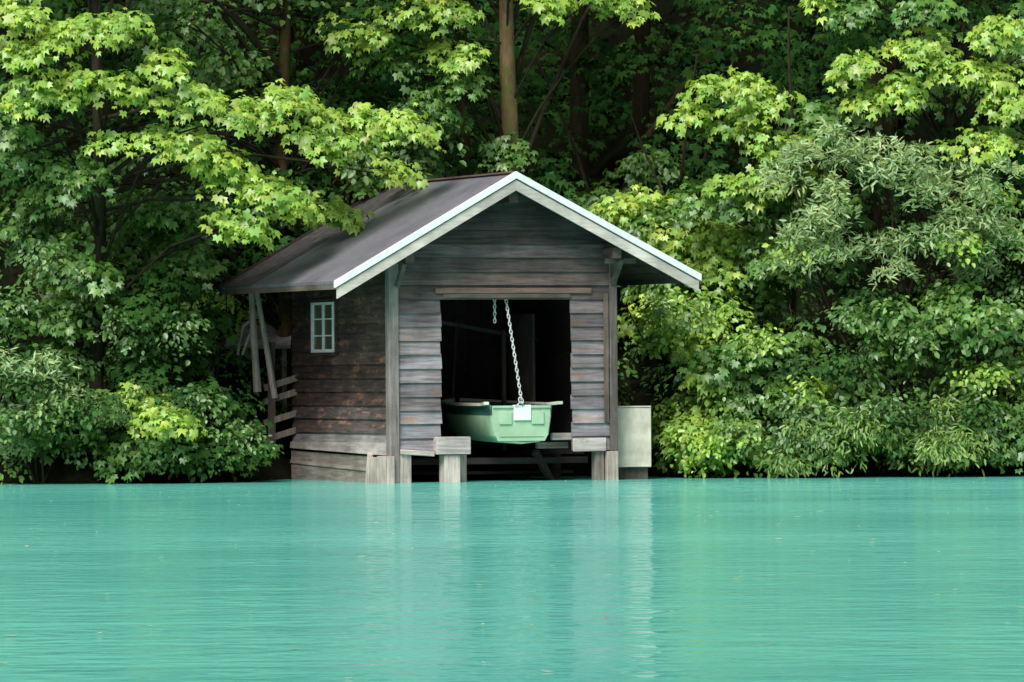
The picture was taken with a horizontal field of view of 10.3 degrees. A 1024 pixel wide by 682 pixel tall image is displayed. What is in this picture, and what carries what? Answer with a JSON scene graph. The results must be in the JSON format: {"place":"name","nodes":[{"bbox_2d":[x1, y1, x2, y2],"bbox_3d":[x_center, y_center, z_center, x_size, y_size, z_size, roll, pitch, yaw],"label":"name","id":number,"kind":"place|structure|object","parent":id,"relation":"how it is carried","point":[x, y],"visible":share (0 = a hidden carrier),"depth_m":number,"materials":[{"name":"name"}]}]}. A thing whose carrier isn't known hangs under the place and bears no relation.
{"place":"outdoors","nodes":[
{"label":"outdoors","id":0,"kind":"place"},
{"bbox_2d":[0,475,1023,681],"bbox_3d":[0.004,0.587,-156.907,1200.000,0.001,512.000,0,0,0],"label":"lake water","id":1,"kind":"structure","parent":0,"point":[832,592],"depth_m":44.85,"materials":[{"name":"teal liquid"}]},
{"bbox_2d":[618,406,650,478],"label":"storage crate","id":2,"kind":"object","parent":1,"relation":"in","point":[634,442],"visible":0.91,"depth_m":88.88,"materials":[{"name":"grey wood"}]},
{"bbox_2d":[0,0,1023,483],"bbox_3d":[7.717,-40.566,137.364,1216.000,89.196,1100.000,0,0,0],"label":"ground","id":3,"kind":"structure","parent":0,"point":[618,32],"depth_m":97.07,"materials":[{"name":"green plant"}]},
{"bbox_2d":[0,342,99,483],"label":"bank shrub","id":4,"kind":"object","parent":3,"relation":"on","point":[22,369],"visible":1,"depth_m":87.75,"materials":[{"name":"green plant"}]},
{"bbox_2d":[0,233,124,469],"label":"bank shrub","id":5,"kind":"object","parent":3,"relation":"on","point":[50,309],"visible":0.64,"depth_m":88.77,"materials":[{"name":"green plant"}]},
{"bbox_2d":[37,374,207,483],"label":"bank shrub","id":6,"kind":"object","parent":3,"relation":"on","point":[164,422],"visible":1,"depth_m":87.86,"materials":[{"name":"green plant"}]},
{"bbox_2d":[56,259,219,465],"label":"bank shrub","id":7,"kind":"object","parent":3,"relation":"on","point":[143,311],"visible":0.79,"depth_m":89.03,"materials":[{"name":"green plant"}]},
{"bbox_2d":[129,156,258,354],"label":"bank shrub","id":8,"kind":"object","parent":3,"relation":"on","point":[186,306],"visible":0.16,"depth_m":93.39,"materials":[{"name":"green plant"}]},
{"bbox_2d":[143,281,245,422],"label":"bank shrub","id":9,"kind":"object","parent":3,"relation":"on","point":[224,321],"visible":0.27,"depth_m":90.34,"materials":[{"name":"green plant"}]},
{"bbox_2d":[140,376,283,482],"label":"bank shrub","id":10,"kind":"object","parent":3,"relation":"on","point":[227,432],"visible":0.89,"depth_m":88.30,"materials":[{"name":"green plant"}]},
{"bbox_2d":[0,0,446,400],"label":"maple tree","id":11,"kind":"object","parent":3,"relation":"on","point":[223,166],"visible":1,"depth_m":87.98,"materials":[{"name":"green plant"}]},
{"bbox_2d":[212,416,272,479],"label":"bank shrub","id":12,"kind":"object","parent":3,"relation":"on","point":[260,434],"visible":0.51,"depth_m":89.00,"materials":[{"name":"green plant"}]},
{"bbox_2d":[0,0,491,411],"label":"maple tree","id":13,"kind":"object","parent":3,"relation":"on","point":[205,260],"visible":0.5,"depth_m":91.86,"materials":[{"name":"green plant"}]},
{"bbox_2d":[215,325,290,412],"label":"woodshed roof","id":14,"kind":"structure","parent":3,"relation":"on","point":[283,344],"depth_m":92.61,"materials":[{"name":"wood"}]},
{"bbox_2d":[290,432,385,481],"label":"side skirt boards","id":15,"kind":"object","parent":3,"relation":"on","point":[306,465],"visible":0.95,"depth_m":89.41,"materials":[{"name":"grey wood"}]},
{"bbox_2d":[292,257,606,474],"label":"walls","id":16,"kind":"structure","parent":3,"relation":"on","point":[478,365],"depth_m":92.05,"materials":[{"name":"brown wood"}]},
{"bbox_2d":[291,270,385,432],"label":"side wall boards","id":17,"kind":"object","parent":16,"relation":"attached to","point":[343,390],"visible":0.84,"depth_m":88.89,"materials":[{"name":"brown wood"}]},
{"bbox_2d":[236,293,297,458],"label":"wooden rack","id":18,"kind":"object","parent":17,"relation":"attached to","point":[273,397],"visible":0.87,"depth_m":91.08,"materials":[{"name":"grey wood"}]},
{"bbox_2d":[309,299,337,355],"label":"window casing","id":19,"kind":"object","parent":17,"relation":"attached to","point":[335,301],"depth_m":89.25,"materials":[{"name":"wood"}]},
{"bbox_2d":[311,302,333,352],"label":"window frame","id":20,"kind":"object","parent":19,"relation":"in","point":[323,335],"visible":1,"depth_m":89.75,"materials":[{"name":"wood"}]},
{"bbox_2d":[314,305,331,348],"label":"window glass","id":21,"kind":"object","parent":20,"relation":"in","point":[318,325],"visible":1,"depth_m":89.85,"materials":[{"name":"grey glass"}]},
{"bbox_2d":[222,179,698,298],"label":"barge boards","id":22,"kind":"object","parent":16,"relation":"attached to","point":[678,275],"visible":0.94,"depth_m":87.42,"materials":[{"name":"white wood"}]},
{"bbox_2d":[222,174,509,289],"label":"roof sheets","id":23,"kind":"object","parent":22,"relation":"on","point":[343,252],"visible":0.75,"depth_m":88.52,"materials":[{"name":"metal"}]},
{"bbox_2d":[222,183,412,286],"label":"old roof strip","id":24,"kind":"object","parent":23,"relation":"on","point":[288,254],"visible":0.79,"depth_m":90.95,"materials":[{"name":"grey wood"}]},
{"bbox_2d":[219,171,517,295],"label":"verge","id":25,"kind":"structure","parent":23,"relation":"attached to","point":[311,231],"depth_m":91.31,"materials":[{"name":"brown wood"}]},
{"bbox_2d":[229,241,673,289],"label":"soffit boards","id":26,"kind":"object","parent":23,"relation":"on","point":[640,270],"visible":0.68,"depth_m":89.64,"materials":[{"name":"brown wood"}]},
{"bbox_2d":[334,171,701,287],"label":"verge trim","id":27,"kind":"structure","parent":26,"relation":"attached to","point":[489,191],"depth_m":87.24,"materials":[{"name":"white wood"}]},
{"bbox_2d":[441,314,537,450],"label":"posts","id":28,"kind":"object","parent":16,"relation":"on","point":[523,330],"visible":0.63,"depth_m":89.90,"materials":[{"name":"brown wood"}]},
{"bbox_2d":[398,191,611,451],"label":"front wall boards","id":29,"kind":"object","parent":16,"relation":"attached to","point":[525,242],"visible":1,"depth_m":87.78,"materials":[{"name":"grey wood"}]},
{"bbox_2d":[493,299,523,406],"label":"hoist chain","id":30,"kind":"object","parent":16,"relation":"hanging from","point":[515,360],"visible":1,"depth_m":87.81,"materials":[{"name":"metal"}]},
{"bbox_2d":[441,398,562,443],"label":"rowing boat","id":31,"kind":"object","parent":30,"relation":"hanging from","point":[487,420],"visible":0.98,"depth_m":87.84,"materials":[{"name":"green paint"}]},
{"bbox_2d":[395,192,635,286],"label":"purlins","id":32,"kind":"object","parent":16,"relation":"attached to","point":[611,255],"visible":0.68,"depth_m":88.01,"materials":[{"name":"grey wood"}]},
{"bbox_2d":[315,0,660,179],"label":"mossy trunk tree","id":33,"kind":"object","parent":3,"relation":"on","point":[513,152],"visible":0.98,"depth_m":92.21,"materials":[{"name":"green plant"}]},
{"bbox_2d":[365,263,618,482],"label":"posts","id":34,"kind":"object","parent":3,"relation":"on","point":[393,465],"visible":0.41,"depth_m":87.35,"materials":[{"name":"grey wood"}]},
{"bbox_2d":[400,288,605,464],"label":"beams","id":35,"kind":"structure","parent":34,"relation":"attached to","point":[450,445],"depth_m":87.97,"materials":[{"name":"grey wood"}]},
{"bbox_2d":[0,0,1023,307],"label":"forest","id":36,"kind":"object","parent":3,"relation":"on","point":[684,56],"depth_m":97.61,"materials":[{"name":"green plant"}]},
{"bbox_2d":[0,101,1023,484],"bbox_3d":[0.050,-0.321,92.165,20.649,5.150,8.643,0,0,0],"label":"undergrowth","id":37,"kind":"object","parent":3,"relation":"on","point":[250,383],"visible":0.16,"depth_m":92.54,"materials":[{"name":"green plant"}]},
{"bbox_2d":[524,54,771,349],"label":"maple sapling","id":38,"kind":"object","parent":3,"relation":"on","point":[660,161],"visible":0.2,"depth_m":94.69,"materials":[{"name":"green plant"}]},
{"bbox_2d":[342,0,1018,87],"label":"forest foliage","id":39,"kind":"object","parent":3,"relation":"on","point":[609,62],"visible":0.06,"depth_m":103.34,"materials":[{"name":"green plant"}]},
{"bbox_2d":[625,286,752,473],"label":"bank shrub","id":40,"kind":"object","parent":3,"relation":"on","point":[654,316],"visible":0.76,"depth_m":90.48,"materials":[{"name":"green plant"}]},
{"bbox_2d":[649,390,734,477],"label":"bank shrub","id":41,"kind":"object","parent":3,"relation":"on","point":[685,430],"visible":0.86,"depth_m":89.78,"materials":[{"name":"green plant"}]},
{"bbox_2d":[590,114,835,346],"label":"maple sapling","id":42,"kind":"object","parent":3,"relation":"on","point":[640,216],"visible":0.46,"depth_m":92.50,"materials":[{"name":"green plant"}]},
{"bbox_2d":[679,378,823,478],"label":"bank shrub","id":43,"kind":"object","parent":3,"relation":"on","point":[722,439],"visible":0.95,"depth_m":89.16,"materials":[{"name":"green plant"}]},
{"bbox_2d":[655,9,862,371],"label":"maple tree","id":44,"kind":"object","parent":3,"relation":"on","point":[739,195],"visible":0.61,"depth_m":91.56,"materials":[{"name":"green plant"}]},
{"bbox_2d":[674,307,843,460],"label":"bank shrub","id":45,"kind":"object","parent":3,"relation":"on","point":[752,351],"visible":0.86,"depth_m":89.81,"materials":[{"name":"green plant"}]},
{"bbox_2d":[749,388,922,478],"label":"bank shrub","id":46,"kind":"object","parent":3,"relation":"on","point":[824,425],"visible":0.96,"depth_m":88.92,"materials":[{"name":"green plant"}]},
{"bbox_2d":[762,276,935,446],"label":"bank shrub","id":47,"kind":"object","parent":3,"relation":"on","point":[839,365],"visible":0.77,"depth_m":89.75,"materials":[{"name":"green plant"}]},
{"bbox_2d":[752,117,1023,399],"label":"willow tree","id":48,"kind":"object","parent":3,"relation":"on","point":[968,234],"visible":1,"depth_m":90.05,"materials":[{"name":"green plant"}]},
{"bbox_2d":[775,0,1023,396],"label":"maple tree","id":49,"kind":"object","parent":3,"relation":"on","point":[926,46],"visible":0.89,"depth_m":90.76,"materials":[{"name":"green plant"}]},
{"bbox_2d":[848,291,998,475],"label":"bank shrub","id":50,"kind":"object","parent":3,"relation":"on","point":[928,336],"visible":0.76,"depth_m":89.85,"materials":[{"name":"green plant"}]},
{"bbox_2d":[857,381,1009,475],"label":"bank shrub","id":51,"kind":"object","parent":3,"relation":"on","point":[929,424],"visible":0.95,"depth_m":88.98,"materials":[{"name":"green plant"}]},
{"bbox_2d":[888,413,1020,476],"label":"bank fern","id":52,"kind":"object","parent":3,"relation":"on","point":[941,449],"visible":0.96,"depth_m":88.67,"materials":[{"name":"green plant"}]},
{"bbox_2d":[917,274,1023,457],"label":"bank shrub","id":53,"kind":"object","parent":3,"relation":"on","point":[971,380],"visible":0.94,"depth_m":89.75,"materials":[{"name":"green plant"}]},
{"bbox_2d":[938,395,1023,475],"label":"bank shrub","id":54,"kind":"object","parent":3,"relation":"on","point":[1012,420],"visible":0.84,"depth_m":88.98,"materials":[{"name":"green plant"}]}
]}

